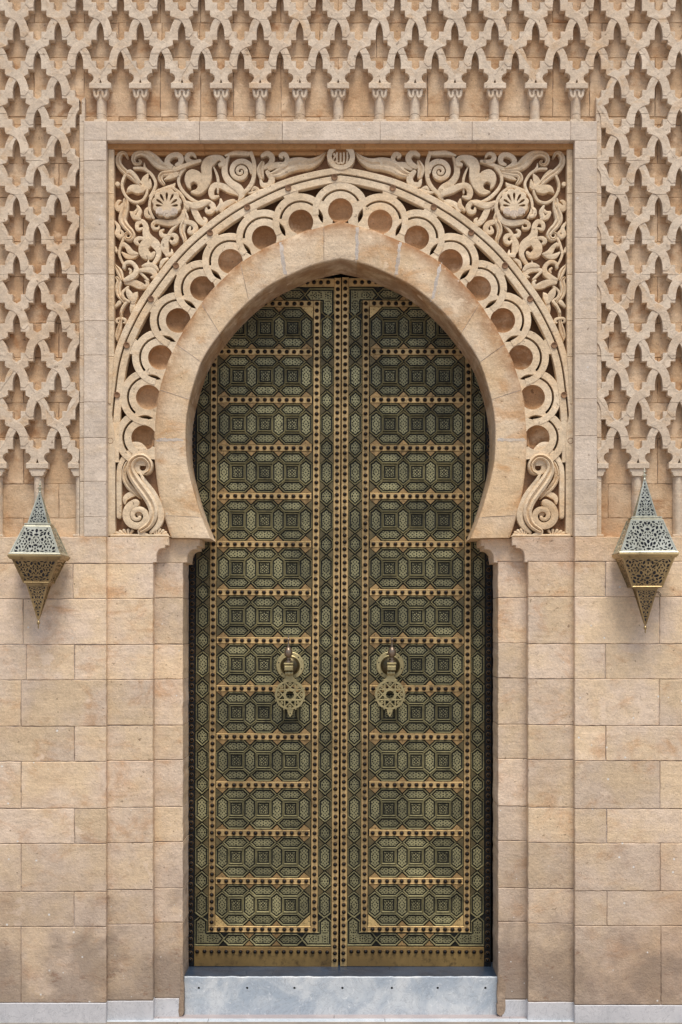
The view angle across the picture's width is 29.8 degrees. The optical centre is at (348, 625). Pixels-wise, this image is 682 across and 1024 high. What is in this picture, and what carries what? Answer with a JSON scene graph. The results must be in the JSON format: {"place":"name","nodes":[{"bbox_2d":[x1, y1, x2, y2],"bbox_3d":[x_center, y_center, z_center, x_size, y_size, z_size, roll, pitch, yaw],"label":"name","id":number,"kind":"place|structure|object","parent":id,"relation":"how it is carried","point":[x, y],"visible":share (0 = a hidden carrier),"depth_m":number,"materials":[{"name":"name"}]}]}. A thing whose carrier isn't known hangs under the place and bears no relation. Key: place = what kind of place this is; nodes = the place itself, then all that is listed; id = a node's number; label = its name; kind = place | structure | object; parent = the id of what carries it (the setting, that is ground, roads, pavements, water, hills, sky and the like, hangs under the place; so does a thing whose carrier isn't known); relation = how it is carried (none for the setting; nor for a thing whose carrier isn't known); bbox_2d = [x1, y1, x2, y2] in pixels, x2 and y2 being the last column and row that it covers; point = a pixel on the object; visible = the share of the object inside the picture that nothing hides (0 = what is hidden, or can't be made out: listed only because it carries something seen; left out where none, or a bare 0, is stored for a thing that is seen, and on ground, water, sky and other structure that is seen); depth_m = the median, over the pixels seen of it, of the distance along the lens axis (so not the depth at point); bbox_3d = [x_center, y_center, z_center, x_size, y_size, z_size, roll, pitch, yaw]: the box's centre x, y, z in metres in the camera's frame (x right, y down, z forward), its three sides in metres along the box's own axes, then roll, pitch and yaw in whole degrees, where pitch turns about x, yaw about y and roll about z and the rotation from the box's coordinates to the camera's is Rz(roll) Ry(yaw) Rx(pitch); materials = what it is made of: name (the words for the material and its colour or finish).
{"place":"outdoors","nodes":[
{"label":"outdoors","id":0,"kind":"place"},
{"bbox_2d":[0,1014,681,1023],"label":"ground","id":1,"kind":"structure","parent":0,"point":[340,1019],"depth_m":9.05,"materials":[{"name":"grey stone"}]},
{"bbox_2d":[0,537,107,1022],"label":"sandstone wall","id":2,"kind":"structure","parent":1,"relation":"on","point":[53,822],"depth_m":9.00,"materials":[{"name":"beige stone"}]},
{"bbox_2d":[7,482,69,628],"bbox_3d":[-2.133,-0.490,8.867,0.368,1.020,0.307,1,0,2],"label":"hanging lantern","id":3,"kind":"object","parent":2,"relation":"hanging from","point":[38,555],"visible":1,"depth_m":8.77,"materials":[{"name":"silver metal"}]},
{"bbox_2d":[0,70,83,536],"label":"carved lattice panel","id":4,"kind":"object","parent":2,"relation":"on","point":[42,303],"visible":0.97,"depth_m":9.02,"materials":[{"name":"stone"}]},
{"bbox_2d":[84,121,596,536],"bbox_3d":[-0.054,-2.089,9.250,3.610,2.922,0.500,0,0,0],"label":"portal frame","id":5,"kind":"object","parent":2,"relation":"on","point":[100,136],"visible":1,"depth_m":9.00,"materials":[{"name":"stone"}]},
{"bbox_2d":[108,144,339,416],"bbox_3d":[-0.892,-2.318,9.197,1.676,2.302,0.274,0,0,0],"label":"carved spandrel","id":6,"kind":"object","parent":5,"relation":"attached to","point":[166,202],"visible":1,"depth_m":9.09,"materials":[{"name":"brown stone"}]},
{"bbox_2d":[108,149,572,465],"bbox_3d":[-0.054,-2.022,9.182,3.351,2.805,0.236,0,0,0],"label":"scalloped arch band","id":7,"kind":"object","parent":5,"relation":"attached to","point":[210,255],"visible":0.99,"depth_m":9.08,"materials":[{"name":"brown stone"}]},
{"bbox_2d":[0,0,681,124],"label":"carved frieze","id":8,"kind":"object","parent":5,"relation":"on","point":[335,60],"visible":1,"depth_m":9.06,"materials":[{"name":"stone"}]},
{"bbox_2d":[340,144,572,416],"bbox_3d":[0.783,-2.318,9.197,1.676,2.302,0.274,0,0,0],"label":"carved spandrel","id":9,"kind":"object","parent":5,"relation":"attached to","point":[514,202],"visible":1,"depth_m":9.09,"materials":[{"name":"brown stone"}]},
{"bbox_2d":[107,537,170,1019],"bbox_3d":[-1.493,1.109,9.121,0.451,3.470,0.138,0,0,0],"label":"stone pilaster","id":10,"kind":"object","parent":1,"relation":"on","point":[132,561],"visible":1,"depth_m":9.05,"materials":[{"name":"stone"}]},
{"bbox_2d":[108,404,170,537],"bbox_3d":[-1.482,-1.106,9.117,0.451,0.965,0.134,0,0,0],"label":"scroll bracket","id":11,"kind":"object","parent":10,"relation":"on","point":[135,508],"visible":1,"depth_m":9.07,"materials":[{"name":"brown stone"}]},
{"bbox_2d":[154,538,204,1016],"bbox_3d":[-1.231,1.121,9.303,0.344,3.497,0.334,0,0,0],"label":"door jamb","id":12,"kind":"object","parent":1,"relation":"on","point":[171,741],"depth_m":9.14,"materials":[{"name":"stone"}]},
{"bbox_2d":[154,221,526,541],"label":"horseshoe arch","id":13,"kind":"structure","parent":12,"relation":"on","point":[240,294],"depth_m":9.07,"materials":[{"name":"stone"}]},
{"bbox_2d":[184,962,496,1014],"bbox_3d":[-0.051,2.665,9.393,2.271,0.298,0.415,0,0,0],"label":"marble step","id":14,"kind":"object","parent":1,"relation":"on","point":[338,990],"visible":0.97,"depth_m":9.19,"materials":[{"name":"white stone"}]},
{"bbox_2d":[188,278,340,966],"bbox_3d":[-0.621,-0.029,9.449,1.118,5.103,0.202,0,0,0],"label":"door leaf","id":15,"kind":"object","parent":14,"relation":"on","point":[263,705],"visible":0.96,"depth_m":9.47,"materials":[{"name":"green metal"}]},
{"bbox_2d":[340,277,491,966],"bbox_3d":[0.506,-0.029,9.449,1.118,5.103,0.202,0,0,0],"label":"door leaf","id":16,"kind":"object","parent":14,"relation":"on","point":[416,723],"visible":0.94,"depth_m":9.47,"materials":[{"name":"green metal"}]},
{"bbox_2d":[188,274,493,961],"bbox_3d":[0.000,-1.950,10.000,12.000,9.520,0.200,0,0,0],"label":"door frame","id":17,"kind":"structure","parent":1,"relation":"on","point":[338,276],"depth_m":9.90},
{"bbox_2d":[476,538,526,1016],"bbox_3d":[1.121,1.121,9.303,0.343,3.496,0.334,0,0,0],"label":"door jamb","id":18,"kind":"object","parent":1,"relation":"on","point":[505,558],"depth_m":9.14,"materials":[{"name":"stone"}]},
{"bbox_2d":[510,537,573,1020],"bbox_3d":[1.385,1.109,9.121,0.451,3.470,0.138,0,0,0],"label":"stone pilaster","id":19,"kind":"object","parent":1,"relation":"on","point":[549,765],"visible":0.99,"depth_m":9.06,"materials":[{"name":"stone"}]},
{"bbox_2d":[510,404,572,537],"bbox_3d":[1.373,-1.106,9.117,0.451,0.965,0.134,0,0,0],"label":"scroll bracket","id":20,"kind":"object","parent":19,"relation":"on","point":[545,508],"visible":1,"depth_m":9.07,"materials":[{"name":"brown stone"}]},
{"bbox_2d":[573,537,681,1022],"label":"sandstone wall","id":21,"kind":"structure","parent":1,"relation":"on","point":[627,820],"depth_m":9.00,"materials":[{"name":"beige stone"}]},
{"bbox_2d":[597,70,681,536],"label":"carved lattice panel","id":22,"kind":"object","parent":21,"relation":"on","point":[639,298],"visible":0.96,"depth_m":9.02,"materials":[{"name":"stone"}]},
{"bbox_2d":[612,468,678,632],"bbox_3d":[2.052,-0.521,8.879,0.408,1.146,0.282,0,0,-1],"label":"hanging lantern","id":23,"kind":"object","parent":21,"relation":"hanging from","point":[645,553],"visible":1,"depth_m":8.78,"materials":[{"name":"silver metal"}]}
]}

